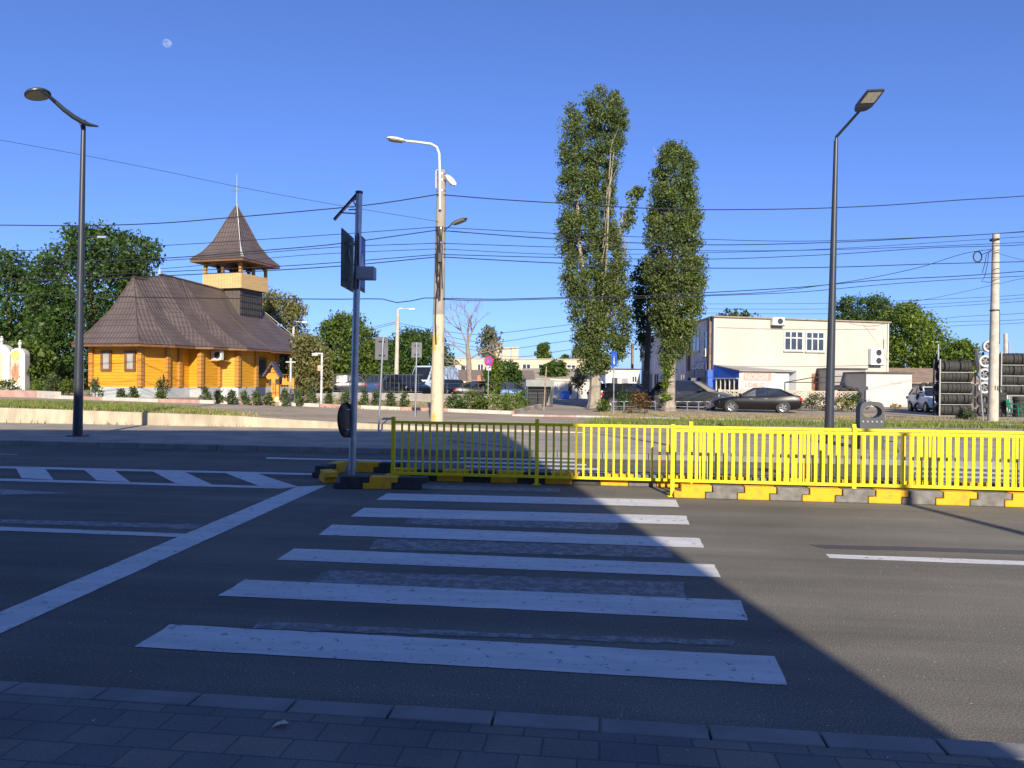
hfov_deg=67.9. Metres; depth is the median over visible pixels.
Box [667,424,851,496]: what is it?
railing panel
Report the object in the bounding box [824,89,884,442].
street lamp
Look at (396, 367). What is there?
lamp pole
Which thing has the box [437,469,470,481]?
kerb block
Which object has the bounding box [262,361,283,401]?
wayside cross
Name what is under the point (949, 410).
tyre
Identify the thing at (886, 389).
annex building
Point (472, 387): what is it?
parked car
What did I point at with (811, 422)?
grass
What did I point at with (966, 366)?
tyre
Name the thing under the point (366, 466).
kerb block
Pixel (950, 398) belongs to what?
tyre
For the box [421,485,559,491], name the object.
faded stripe
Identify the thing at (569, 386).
door
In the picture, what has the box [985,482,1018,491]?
kerb block
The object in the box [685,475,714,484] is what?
kerb block
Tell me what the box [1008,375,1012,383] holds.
tyre
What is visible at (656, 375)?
window
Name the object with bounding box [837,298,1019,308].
overhead cable
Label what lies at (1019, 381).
tyre
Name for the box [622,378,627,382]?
door
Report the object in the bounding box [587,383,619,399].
parked car
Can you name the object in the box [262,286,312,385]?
tree
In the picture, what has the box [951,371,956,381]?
tyre
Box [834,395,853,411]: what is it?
shrub
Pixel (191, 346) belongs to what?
wooden church
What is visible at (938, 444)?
railing panel
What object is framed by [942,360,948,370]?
tyre
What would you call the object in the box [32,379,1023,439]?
verge
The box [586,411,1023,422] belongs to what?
grass
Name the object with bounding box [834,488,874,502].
kerb block
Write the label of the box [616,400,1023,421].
car park
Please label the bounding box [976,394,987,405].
tyre
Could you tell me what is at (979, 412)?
tyre
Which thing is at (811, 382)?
bar frame
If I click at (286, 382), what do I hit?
garden bench
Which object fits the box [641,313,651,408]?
utility pole
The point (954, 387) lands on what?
tyre
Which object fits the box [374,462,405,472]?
kerb block
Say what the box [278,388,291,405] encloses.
young conifer
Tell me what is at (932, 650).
road
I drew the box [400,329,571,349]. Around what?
overhead cable
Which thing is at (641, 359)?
window
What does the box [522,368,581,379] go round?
storage building
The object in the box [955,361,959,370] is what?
tyre
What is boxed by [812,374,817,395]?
door
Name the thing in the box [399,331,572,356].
overhead cable
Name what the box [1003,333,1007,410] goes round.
utility pole
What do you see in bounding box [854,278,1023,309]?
overhead cable
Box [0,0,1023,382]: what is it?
sky
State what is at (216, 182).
overhead cable
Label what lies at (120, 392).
young conifer
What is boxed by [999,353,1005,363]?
tyre
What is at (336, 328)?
tree
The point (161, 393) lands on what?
shrub
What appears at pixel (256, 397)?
young conifer
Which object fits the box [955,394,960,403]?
tyre
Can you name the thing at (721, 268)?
overhead cable
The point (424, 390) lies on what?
parked car
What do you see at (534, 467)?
zebra stripe
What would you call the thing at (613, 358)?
road sign
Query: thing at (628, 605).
zebra stripe
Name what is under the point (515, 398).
shrub
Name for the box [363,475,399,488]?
kerb block
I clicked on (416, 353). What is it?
road sign
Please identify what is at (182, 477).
hatch bar
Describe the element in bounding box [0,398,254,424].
grass
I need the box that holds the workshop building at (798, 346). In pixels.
[631,316,891,398]
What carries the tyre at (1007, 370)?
on the tyre rack at (1001, 377)
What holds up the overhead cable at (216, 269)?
attached to the lamp pole at (442, 177)
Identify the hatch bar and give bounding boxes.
[15,467,53,479]
[82,468,129,481]
[151,470,211,484]
[224,472,297,486]
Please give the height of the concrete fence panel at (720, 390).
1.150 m
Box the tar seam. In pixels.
[600,434,669,453]
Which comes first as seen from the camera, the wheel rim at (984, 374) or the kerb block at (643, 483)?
the kerb block at (643, 483)
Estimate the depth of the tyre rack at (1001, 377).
38.70 m
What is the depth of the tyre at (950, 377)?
38.72 m
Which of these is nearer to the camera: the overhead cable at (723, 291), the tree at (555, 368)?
the overhead cable at (723, 291)
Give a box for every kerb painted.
[0,390,60,398]
[60,395,541,413]
[512,414,1023,424]
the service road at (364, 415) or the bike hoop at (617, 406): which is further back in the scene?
the bike hoop at (617, 406)
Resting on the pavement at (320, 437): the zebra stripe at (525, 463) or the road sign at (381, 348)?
the road sign at (381, 348)
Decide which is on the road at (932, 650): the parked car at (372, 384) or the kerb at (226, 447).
the kerb at (226, 447)
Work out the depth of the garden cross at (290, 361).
41.96 m
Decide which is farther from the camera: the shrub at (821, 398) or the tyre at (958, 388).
the shrub at (821, 398)
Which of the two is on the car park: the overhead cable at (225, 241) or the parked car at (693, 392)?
the parked car at (693, 392)
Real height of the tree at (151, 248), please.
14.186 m
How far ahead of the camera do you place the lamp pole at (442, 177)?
26.87 m
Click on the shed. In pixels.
(920, 376)
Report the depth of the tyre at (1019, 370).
38.73 m
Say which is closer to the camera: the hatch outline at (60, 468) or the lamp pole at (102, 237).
the hatch outline at (60, 468)
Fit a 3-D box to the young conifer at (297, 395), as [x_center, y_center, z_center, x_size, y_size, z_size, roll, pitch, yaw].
[-9.498,0.594,33.771,0.692,0.900,0.688,1,0,0]
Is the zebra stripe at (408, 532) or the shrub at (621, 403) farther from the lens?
the shrub at (621, 403)
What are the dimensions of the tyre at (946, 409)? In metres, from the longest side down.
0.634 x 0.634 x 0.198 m
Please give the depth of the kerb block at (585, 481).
12.46 m
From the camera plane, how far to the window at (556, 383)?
69.93 m
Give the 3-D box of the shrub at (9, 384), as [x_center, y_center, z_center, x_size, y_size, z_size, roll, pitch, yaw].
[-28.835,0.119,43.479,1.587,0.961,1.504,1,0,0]
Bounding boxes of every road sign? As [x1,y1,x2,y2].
[375,337,387,432]
[411,342,421,416]
[484,356,493,409]
[611,351,616,412]
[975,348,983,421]
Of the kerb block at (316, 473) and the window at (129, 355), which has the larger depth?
the window at (129, 355)
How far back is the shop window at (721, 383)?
55.59 m
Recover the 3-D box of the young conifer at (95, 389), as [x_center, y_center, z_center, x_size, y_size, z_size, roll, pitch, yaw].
[-20.651,0.192,37.640,0.942,1.142,0.726,0,0,-44]
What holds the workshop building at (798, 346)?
on the verge
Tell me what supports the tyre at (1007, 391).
on the tyre rack at (1001, 377)
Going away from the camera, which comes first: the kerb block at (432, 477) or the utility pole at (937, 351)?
the kerb block at (432, 477)
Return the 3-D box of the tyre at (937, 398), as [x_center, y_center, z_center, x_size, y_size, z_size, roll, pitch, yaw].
[21.927,0.733,39.000,0.219,0.598,0.598,1,32,3]
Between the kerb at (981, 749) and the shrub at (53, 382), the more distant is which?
the shrub at (53, 382)
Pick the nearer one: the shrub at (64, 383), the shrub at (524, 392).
the shrub at (64, 383)
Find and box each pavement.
[0,422,1019,460]
[0,694,1023,767]
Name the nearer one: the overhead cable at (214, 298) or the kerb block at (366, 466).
the kerb block at (366, 466)
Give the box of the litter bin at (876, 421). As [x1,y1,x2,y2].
[856,401,884,449]
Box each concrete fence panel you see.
[718,389,739,395]
[786,390,809,402]
[810,390,824,406]
[834,390,858,407]
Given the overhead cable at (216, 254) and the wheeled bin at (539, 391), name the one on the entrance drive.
the wheeled bin at (539, 391)
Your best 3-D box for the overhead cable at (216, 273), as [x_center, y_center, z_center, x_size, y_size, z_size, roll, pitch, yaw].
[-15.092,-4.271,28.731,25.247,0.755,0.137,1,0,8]
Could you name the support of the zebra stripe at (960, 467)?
on the road at (932, 650)
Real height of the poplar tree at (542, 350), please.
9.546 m
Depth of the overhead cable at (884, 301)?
67.32 m
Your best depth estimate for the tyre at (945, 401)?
38.73 m
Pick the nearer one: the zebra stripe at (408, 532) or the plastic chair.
the zebra stripe at (408, 532)
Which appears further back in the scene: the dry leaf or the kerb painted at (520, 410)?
the kerb painted at (520, 410)
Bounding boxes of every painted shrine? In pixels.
[0,336,12,388]
[10,340,29,389]
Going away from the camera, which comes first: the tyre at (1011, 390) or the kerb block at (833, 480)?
the kerb block at (833, 480)
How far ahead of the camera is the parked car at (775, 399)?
40.52 m
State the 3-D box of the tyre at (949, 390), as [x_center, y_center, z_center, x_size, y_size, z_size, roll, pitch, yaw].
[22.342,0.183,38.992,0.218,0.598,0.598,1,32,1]
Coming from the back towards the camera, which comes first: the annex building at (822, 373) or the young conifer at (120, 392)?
the annex building at (822, 373)
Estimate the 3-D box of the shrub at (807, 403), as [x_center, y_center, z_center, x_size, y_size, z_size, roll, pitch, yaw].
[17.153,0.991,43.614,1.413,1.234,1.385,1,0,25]
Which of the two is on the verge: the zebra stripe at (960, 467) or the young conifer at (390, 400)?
the young conifer at (390, 400)
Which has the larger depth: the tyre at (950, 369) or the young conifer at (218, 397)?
the tyre at (950, 369)
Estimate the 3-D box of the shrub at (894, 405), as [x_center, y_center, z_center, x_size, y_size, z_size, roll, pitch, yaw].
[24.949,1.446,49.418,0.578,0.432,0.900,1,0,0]
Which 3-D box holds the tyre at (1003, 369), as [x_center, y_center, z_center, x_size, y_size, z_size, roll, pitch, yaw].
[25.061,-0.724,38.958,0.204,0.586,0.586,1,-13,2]
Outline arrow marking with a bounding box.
[0,489,62,494]
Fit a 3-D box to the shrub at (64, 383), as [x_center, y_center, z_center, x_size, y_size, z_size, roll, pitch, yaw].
[-23.038,0.135,39.581,1.174,1.163,1.144,1,0,-15]
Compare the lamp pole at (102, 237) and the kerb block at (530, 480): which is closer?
the kerb block at (530, 480)
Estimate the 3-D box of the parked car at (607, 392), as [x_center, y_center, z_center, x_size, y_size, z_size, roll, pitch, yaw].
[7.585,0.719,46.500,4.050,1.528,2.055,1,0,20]
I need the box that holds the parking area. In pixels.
[317,398,421,401]
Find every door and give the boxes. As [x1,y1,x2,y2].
[568,383,571,393]
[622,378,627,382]
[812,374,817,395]
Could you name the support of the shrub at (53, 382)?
on the verge
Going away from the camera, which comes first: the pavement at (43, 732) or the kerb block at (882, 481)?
the pavement at (43, 732)
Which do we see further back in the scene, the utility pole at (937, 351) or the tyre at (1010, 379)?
the utility pole at (937, 351)
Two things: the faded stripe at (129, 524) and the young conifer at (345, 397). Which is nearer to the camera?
the faded stripe at (129, 524)
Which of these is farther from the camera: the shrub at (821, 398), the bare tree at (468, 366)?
the bare tree at (468, 366)
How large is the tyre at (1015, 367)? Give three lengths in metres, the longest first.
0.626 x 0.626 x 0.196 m
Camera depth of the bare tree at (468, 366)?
53.94 m
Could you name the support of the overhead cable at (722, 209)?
attached to the lamp pole at (442, 177)
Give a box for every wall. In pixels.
[0,407,582,432]
[316,382,522,403]
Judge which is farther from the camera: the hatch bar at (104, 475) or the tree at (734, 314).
the tree at (734, 314)
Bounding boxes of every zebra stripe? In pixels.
[135,624,786,684]
[218,580,747,619]
[277,548,719,576]
[319,524,703,547]
[351,508,688,523]
[376,493,678,506]
[460,457,574,461]
[462,461,585,465]
[466,466,596,469]
[914,465,1018,469]
[914,470,1018,474]
[915,475,1018,478]
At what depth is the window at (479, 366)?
107.94 m
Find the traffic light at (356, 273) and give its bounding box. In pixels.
[333,190,375,474]
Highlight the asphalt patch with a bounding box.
[813,545,1023,553]
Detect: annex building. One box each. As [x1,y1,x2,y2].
[817,368,867,398]
[843,372,914,406]
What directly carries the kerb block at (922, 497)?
on the road at (932, 650)
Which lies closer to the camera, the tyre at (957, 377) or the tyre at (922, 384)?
the tyre at (957, 377)
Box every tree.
[0,244,73,385]
[12,219,156,389]
[114,227,165,295]
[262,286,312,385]
[286,332,339,395]
[313,309,393,378]
[380,326,460,375]
[430,297,503,382]
[475,324,503,357]
[480,356,507,393]
[497,358,523,385]
[534,342,553,358]
[539,358,569,376]
[553,82,656,407]
[558,354,572,358]
[569,365,586,400]
[570,346,581,358]
[640,138,711,410]
[827,292,894,336]
[879,297,955,367]
[936,336,986,377]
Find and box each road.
[0,397,1022,427]
[0,446,1023,743]
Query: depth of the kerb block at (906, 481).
11.86 m
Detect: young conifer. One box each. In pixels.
[87,376,103,396]
[116,388,126,397]
[125,385,141,397]
[198,385,212,399]
[213,387,224,403]
[224,389,238,404]
[240,387,250,404]
[248,389,263,404]
[263,391,274,404]
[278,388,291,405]
[290,387,304,405]
[304,383,319,402]
[324,393,334,403]
[336,389,350,403]
[357,389,371,407]
[370,388,384,405]
[382,389,397,406]
[399,391,410,406]
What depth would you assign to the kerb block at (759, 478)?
12.13 m
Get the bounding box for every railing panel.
[391,417,534,477]
[532,419,688,484]
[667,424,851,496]
[688,421,851,483]
[850,424,1023,491]
[851,427,1023,490]
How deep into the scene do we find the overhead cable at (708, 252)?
29.24 m
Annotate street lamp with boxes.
[24,87,98,436]
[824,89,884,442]
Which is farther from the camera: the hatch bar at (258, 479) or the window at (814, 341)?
the window at (814, 341)
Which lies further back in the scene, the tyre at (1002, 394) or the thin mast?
the thin mast
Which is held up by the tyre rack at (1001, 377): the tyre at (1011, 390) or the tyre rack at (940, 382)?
the tyre at (1011, 390)
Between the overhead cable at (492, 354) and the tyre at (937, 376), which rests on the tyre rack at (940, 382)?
the tyre at (937, 376)
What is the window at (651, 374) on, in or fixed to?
in the workshop building at (798, 346)
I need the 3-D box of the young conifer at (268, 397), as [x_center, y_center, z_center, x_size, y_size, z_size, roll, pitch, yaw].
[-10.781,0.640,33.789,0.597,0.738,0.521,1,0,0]
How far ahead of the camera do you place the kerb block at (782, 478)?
12.08 m
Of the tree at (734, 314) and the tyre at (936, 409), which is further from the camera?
the tree at (734, 314)
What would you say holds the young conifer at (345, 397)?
on the verge
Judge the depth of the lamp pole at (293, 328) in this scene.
57.91 m
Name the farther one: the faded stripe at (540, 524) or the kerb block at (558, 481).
the kerb block at (558, 481)
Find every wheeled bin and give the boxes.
[528,390,537,404]
[538,390,545,405]
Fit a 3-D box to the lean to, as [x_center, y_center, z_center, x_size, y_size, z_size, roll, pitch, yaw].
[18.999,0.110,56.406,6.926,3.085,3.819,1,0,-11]
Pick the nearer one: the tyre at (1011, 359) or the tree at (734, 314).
the tyre at (1011, 359)
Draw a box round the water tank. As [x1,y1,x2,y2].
[560,391,569,398]
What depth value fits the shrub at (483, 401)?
37.16 m
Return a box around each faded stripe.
[0,519,202,528]
[253,621,734,645]
[310,570,686,597]
[370,539,673,557]
[404,518,618,529]
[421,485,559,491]
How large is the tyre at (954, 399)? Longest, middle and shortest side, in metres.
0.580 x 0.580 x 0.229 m
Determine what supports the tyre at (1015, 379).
on the tyre rack at (1001, 377)
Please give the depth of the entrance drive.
41.92 m
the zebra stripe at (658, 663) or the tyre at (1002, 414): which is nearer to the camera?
the zebra stripe at (658, 663)
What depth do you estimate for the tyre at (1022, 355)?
38.73 m
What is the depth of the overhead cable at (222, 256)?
28.14 m
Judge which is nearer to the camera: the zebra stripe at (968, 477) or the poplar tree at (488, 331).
the zebra stripe at (968, 477)
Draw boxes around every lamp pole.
[83,236,107,390]
[292,321,307,377]
[386,136,467,421]
[394,308,414,373]
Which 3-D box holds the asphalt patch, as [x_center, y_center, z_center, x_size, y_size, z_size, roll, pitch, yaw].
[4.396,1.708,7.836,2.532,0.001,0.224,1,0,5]
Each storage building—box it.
[458,370,534,387]
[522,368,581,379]
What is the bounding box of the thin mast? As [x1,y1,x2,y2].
[543,366,546,410]
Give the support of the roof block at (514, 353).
on the long building at (477, 363)
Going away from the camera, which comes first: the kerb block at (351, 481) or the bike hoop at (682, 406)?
the kerb block at (351, 481)
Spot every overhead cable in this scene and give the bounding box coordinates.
[0,194,437,225]
[0,230,435,262]
[0,249,428,274]
[0,254,435,279]
[0,257,434,281]
[0,294,423,302]
[2,140,437,221]
[12,227,432,250]
[14,243,436,266]
[399,318,616,334]
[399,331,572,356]
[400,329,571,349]
[401,326,571,342]
[438,194,1022,209]
[443,230,1023,244]
[443,242,1023,250]
[443,244,1023,259]
[443,257,1023,268]
[443,271,1023,299]
[443,276,1019,300]
[444,227,1019,241]
[447,237,1015,254]
[704,249,991,295]
[735,301,1021,313]
[788,295,1015,303]
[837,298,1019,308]
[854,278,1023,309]
[942,313,1021,318]
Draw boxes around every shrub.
[0,378,23,389]
[5,336,59,388]
[29,376,48,390]
[43,372,67,391]
[57,376,73,395]
[154,374,170,398]
[444,390,468,408]
[458,388,487,409]
[472,389,490,409]
[487,389,513,410]
[503,389,527,410]
[518,389,529,406]
[594,397,610,411]
[616,389,635,409]
[624,389,651,413]
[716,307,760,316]
[800,393,823,410]
[819,394,835,410]
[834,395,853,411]
[840,390,870,411]
[890,403,901,408]
[954,407,976,418]
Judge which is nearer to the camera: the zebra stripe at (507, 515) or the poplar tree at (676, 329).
the zebra stripe at (507, 515)
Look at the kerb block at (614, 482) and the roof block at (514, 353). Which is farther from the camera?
the roof block at (514, 353)
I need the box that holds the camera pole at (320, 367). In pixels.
[312,353,322,403]
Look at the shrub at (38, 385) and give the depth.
41.44 m
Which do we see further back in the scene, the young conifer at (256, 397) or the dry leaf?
the young conifer at (256, 397)
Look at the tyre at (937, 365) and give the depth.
39.05 m
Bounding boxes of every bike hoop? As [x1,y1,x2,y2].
[611,401,623,410]
[675,401,687,410]
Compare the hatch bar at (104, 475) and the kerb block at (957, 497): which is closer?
the kerb block at (957, 497)
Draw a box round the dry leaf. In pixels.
[272,720,287,726]
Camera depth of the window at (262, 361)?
47.71 m
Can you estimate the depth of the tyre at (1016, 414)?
38.12 m
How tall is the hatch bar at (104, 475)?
0.001 m
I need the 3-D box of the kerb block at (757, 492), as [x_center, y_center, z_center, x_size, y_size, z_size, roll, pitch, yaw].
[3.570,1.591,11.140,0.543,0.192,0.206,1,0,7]
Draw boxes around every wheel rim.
[977,368,987,380]
[977,381,987,393]
[979,355,988,366]
[982,340,988,352]
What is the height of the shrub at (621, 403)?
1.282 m
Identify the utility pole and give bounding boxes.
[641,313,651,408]
[937,344,938,359]
[973,234,1001,421]
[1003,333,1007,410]
[1008,342,1010,411]
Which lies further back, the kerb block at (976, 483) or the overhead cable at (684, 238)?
the overhead cable at (684, 238)
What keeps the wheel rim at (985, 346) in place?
attached to the display post
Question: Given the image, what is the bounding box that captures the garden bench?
[280,377,294,400]
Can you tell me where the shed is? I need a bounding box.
[889,368,987,405]
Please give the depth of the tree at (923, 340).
68.60 m
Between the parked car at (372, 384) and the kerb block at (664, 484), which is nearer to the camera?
the kerb block at (664, 484)
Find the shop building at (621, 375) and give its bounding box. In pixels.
[605,368,640,383]
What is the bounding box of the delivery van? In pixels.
[412,365,457,386]
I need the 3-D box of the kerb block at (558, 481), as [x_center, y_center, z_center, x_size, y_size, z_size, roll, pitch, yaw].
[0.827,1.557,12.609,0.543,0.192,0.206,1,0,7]
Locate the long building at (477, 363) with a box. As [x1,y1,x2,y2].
[453,358,588,372]
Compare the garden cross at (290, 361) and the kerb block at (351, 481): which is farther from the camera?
the garden cross at (290, 361)
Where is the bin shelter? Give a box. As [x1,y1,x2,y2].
[525,380,553,406]
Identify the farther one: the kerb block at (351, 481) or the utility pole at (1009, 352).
the utility pole at (1009, 352)
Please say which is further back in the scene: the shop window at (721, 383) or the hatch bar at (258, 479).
the shop window at (721, 383)
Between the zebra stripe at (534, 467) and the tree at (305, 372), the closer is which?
the zebra stripe at (534, 467)
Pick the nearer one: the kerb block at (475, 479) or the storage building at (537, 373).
the kerb block at (475, 479)
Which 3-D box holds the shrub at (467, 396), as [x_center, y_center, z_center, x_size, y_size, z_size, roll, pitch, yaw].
[-1.896,0.765,36.989,1.558,1.224,1.235,1,0,0]
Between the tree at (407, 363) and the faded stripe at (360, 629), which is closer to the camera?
the faded stripe at (360, 629)
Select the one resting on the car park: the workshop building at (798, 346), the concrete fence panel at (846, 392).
the concrete fence panel at (846, 392)
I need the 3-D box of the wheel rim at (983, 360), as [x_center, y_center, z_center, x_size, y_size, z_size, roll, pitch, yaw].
[23.824,-1.149,38.295,0.620,0.620,0.180,1,0,8]
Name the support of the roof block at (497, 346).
on the long building at (477, 363)
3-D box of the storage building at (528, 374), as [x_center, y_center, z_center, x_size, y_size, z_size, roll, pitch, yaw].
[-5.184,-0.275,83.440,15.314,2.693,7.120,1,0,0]
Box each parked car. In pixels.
[315,375,365,392]
[363,376,379,392]
[378,375,430,393]
[444,379,463,393]
[453,381,484,393]
[480,382,525,398]
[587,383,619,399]
[601,383,663,408]
[651,380,731,409]
[713,387,802,412]
[906,386,936,412]
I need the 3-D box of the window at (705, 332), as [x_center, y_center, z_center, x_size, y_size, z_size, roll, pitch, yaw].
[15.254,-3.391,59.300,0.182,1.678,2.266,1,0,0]
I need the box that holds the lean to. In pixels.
[714,365,795,395]
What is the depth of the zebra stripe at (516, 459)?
16.39 m
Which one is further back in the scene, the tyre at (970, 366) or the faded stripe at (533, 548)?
the tyre at (970, 366)
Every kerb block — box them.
[312,463,335,477]
[319,469,337,482]
[330,461,346,473]
[333,475,369,488]
[356,461,381,472]
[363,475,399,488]
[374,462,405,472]
[385,467,417,475]
[392,476,427,489]
[411,468,442,480]
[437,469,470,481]
[464,469,496,481]
[491,470,523,482]
[518,471,550,483]
[545,471,577,484]
[573,472,604,484]
[601,473,633,485]
[628,473,662,486]
[656,474,686,486]
[673,483,711,498]
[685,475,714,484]
[705,484,743,498]
[714,475,745,485]
[737,485,775,499]
[743,476,775,485]
[769,486,808,500]
[772,477,805,486]
[802,478,834,486]
[802,486,841,501]
[832,478,868,487]
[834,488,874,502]
[862,479,898,488]
[868,488,908,503]
[892,480,927,489]
[901,489,942,504]
[923,481,960,489]
[935,490,976,505]
[954,481,986,490]
[969,491,1011,506]
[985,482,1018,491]
[1004,492,1023,506]
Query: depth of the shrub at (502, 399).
36.98 m
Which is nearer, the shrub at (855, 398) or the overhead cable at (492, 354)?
the shrub at (855, 398)
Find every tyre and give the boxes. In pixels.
[914,402,922,411]
[919,382,929,390]
[934,404,944,414]
[935,360,943,371]
[935,371,944,381]
[935,382,944,392]
[935,393,943,403]
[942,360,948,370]
[942,394,947,403]
[943,371,948,381]
[943,383,947,392]
[943,405,947,414]
[944,360,952,371]
[946,383,951,392]
[946,394,952,403]
[947,373,952,381]
[947,405,951,415]
[950,405,956,415]
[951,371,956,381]
[951,383,956,392]
[951,394,956,403]
[952,361,956,370]
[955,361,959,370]
[955,371,959,381]
[955,383,960,392]
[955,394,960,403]
[958,361,964,370]
[959,371,964,381]
[959,383,964,392]
[959,393,963,403]
[960,361,968,371]
[962,393,968,403]
[963,383,967,392]
[966,371,972,381]
[967,361,971,370]
[967,383,971,392]
[967,393,972,403]
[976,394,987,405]
[976,406,986,416]
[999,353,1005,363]
[999,364,1005,374]
[999,375,1004,383]
[999,375,1008,383]
[999,384,1005,391]
[999,392,1006,396]
[999,405,1006,408]
[999,409,1006,412]
[999,413,1006,416]
[1003,353,1009,364]
[1003,364,1009,374]
[1004,384,1009,394]
[1006,353,1013,364]
[1008,365,1013,374]
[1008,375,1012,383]
[1008,384,1013,394]
[1011,353,1017,364]
[1012,364,1017,374]
[1012,375,1017,383]
[1012,384,1017,394]
[1012,397,1023,400]
[1012,413,1023,416]
[1013,365,1021,374]
[1013,401,1023,404]
[1013,409,1023,412]
[1015,353,1021,364]
[1017,375,1021,384]
[1019,384,1023,394]
[1020,353,1023,364]
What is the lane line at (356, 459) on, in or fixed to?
on the road at (932, 650)
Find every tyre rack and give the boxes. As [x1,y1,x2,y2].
[932,359,975,415]
[1000,352,1023,395]
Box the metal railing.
[333,374,422,393]
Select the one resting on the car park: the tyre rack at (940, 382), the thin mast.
the tyre rack at (940, 382)
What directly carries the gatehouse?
on the ground
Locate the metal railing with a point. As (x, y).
(410, 391)
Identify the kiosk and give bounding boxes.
[583,373,606,382]
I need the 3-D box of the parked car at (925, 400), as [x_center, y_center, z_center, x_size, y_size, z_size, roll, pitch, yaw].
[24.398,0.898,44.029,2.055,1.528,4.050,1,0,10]
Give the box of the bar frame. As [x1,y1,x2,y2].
[784,376,844,399]
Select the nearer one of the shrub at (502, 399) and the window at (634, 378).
the shrub at (502, 399)
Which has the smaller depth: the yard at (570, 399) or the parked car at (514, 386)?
the parked car at (514, 386)
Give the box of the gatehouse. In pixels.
[547,379,589,397]
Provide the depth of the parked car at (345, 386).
55.37 m
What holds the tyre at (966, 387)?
on the tyre rack at (940, 382)
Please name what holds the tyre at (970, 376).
on the tyre rack at (940, 382)
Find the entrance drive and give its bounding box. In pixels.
[517,400,603,415]
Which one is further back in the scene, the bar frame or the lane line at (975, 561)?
the bar frame
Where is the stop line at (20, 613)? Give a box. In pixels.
[0,485,325,632]
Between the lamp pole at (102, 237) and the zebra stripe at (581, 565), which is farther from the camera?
the lamp pole at (102, 237)
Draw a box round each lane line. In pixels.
[0,526,183,536]
[266,457,461,462]
[826,554,1023,564]
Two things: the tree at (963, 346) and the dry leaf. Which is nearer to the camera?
the dry leaf
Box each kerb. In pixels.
[0,440,1019,467]
[0,681,1023,759]
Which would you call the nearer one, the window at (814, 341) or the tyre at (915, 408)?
the tyre at (915, 408)
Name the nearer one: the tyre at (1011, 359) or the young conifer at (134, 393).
the young conifer at (134, 393)
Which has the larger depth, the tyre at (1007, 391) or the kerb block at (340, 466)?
the tyre at (1007, 391)
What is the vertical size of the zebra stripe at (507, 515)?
0.001 m
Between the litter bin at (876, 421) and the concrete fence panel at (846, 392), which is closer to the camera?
the litter bin at (876, 421)
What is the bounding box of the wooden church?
[71,186,315,397]
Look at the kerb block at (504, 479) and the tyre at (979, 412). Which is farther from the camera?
the tyre at (979, 412)
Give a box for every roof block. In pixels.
[494,342,502,357]
[502,347,510,357]
[511,347,518,357]
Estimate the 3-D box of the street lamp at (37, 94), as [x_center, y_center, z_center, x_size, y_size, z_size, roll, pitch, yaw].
[-11.763,-3.019,19.724,0.672,8.898,1.646,1,0,40]
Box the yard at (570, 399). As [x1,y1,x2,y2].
[553,398,587,399]
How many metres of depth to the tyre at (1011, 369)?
38.76 m
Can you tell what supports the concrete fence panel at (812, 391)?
on the car park
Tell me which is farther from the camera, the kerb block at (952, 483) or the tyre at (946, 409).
the tyre at (946, 409)
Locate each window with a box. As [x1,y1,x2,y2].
[100,350,111,370]
[124,350,135,370]
[259,357,266,377]
[477,364,483,369]
[522,364,530,367]
[555,382,558,390]
[559,382,562,390]
[632,376,636,382]
[639,346,644,361]
[649,373,652,389]
[653,373,658,386]
[680,374,684,379]
[689,378,705,383]
[692,330,699,352]
[704,330,706,348]
[714,378,738,395]
[783,331,803,351]
[805,331,825,352]
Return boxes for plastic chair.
[1005,399,1022,417]
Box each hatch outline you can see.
[0,466,311,474]
[0,478,290,488]
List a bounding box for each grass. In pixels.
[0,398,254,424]
[318,399,529,412]
[566,416,1023,429]
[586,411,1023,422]
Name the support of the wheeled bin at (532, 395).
on the entrance drive
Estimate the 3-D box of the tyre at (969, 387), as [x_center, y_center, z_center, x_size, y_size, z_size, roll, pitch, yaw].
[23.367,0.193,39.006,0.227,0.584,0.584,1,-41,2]
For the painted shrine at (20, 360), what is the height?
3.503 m
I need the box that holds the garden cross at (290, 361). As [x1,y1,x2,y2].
[286,358,295,393]
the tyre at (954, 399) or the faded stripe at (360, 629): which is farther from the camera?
the tyre at (954, 399)
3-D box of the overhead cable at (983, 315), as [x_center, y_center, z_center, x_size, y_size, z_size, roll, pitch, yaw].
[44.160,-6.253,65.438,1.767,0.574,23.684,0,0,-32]
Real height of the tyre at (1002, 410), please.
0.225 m
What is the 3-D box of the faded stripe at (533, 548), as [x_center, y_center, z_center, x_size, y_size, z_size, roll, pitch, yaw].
[0.077,1.665,7.718,3.073,0.001,0.530,1,0,5]
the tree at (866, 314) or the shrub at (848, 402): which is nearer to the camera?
the shrub at (848, 402)
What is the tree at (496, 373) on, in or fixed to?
on the verge
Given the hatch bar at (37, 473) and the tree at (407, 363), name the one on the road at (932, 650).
the hatch bar at (37, 473)
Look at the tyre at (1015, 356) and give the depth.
38.73 m
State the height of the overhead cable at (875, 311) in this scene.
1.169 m

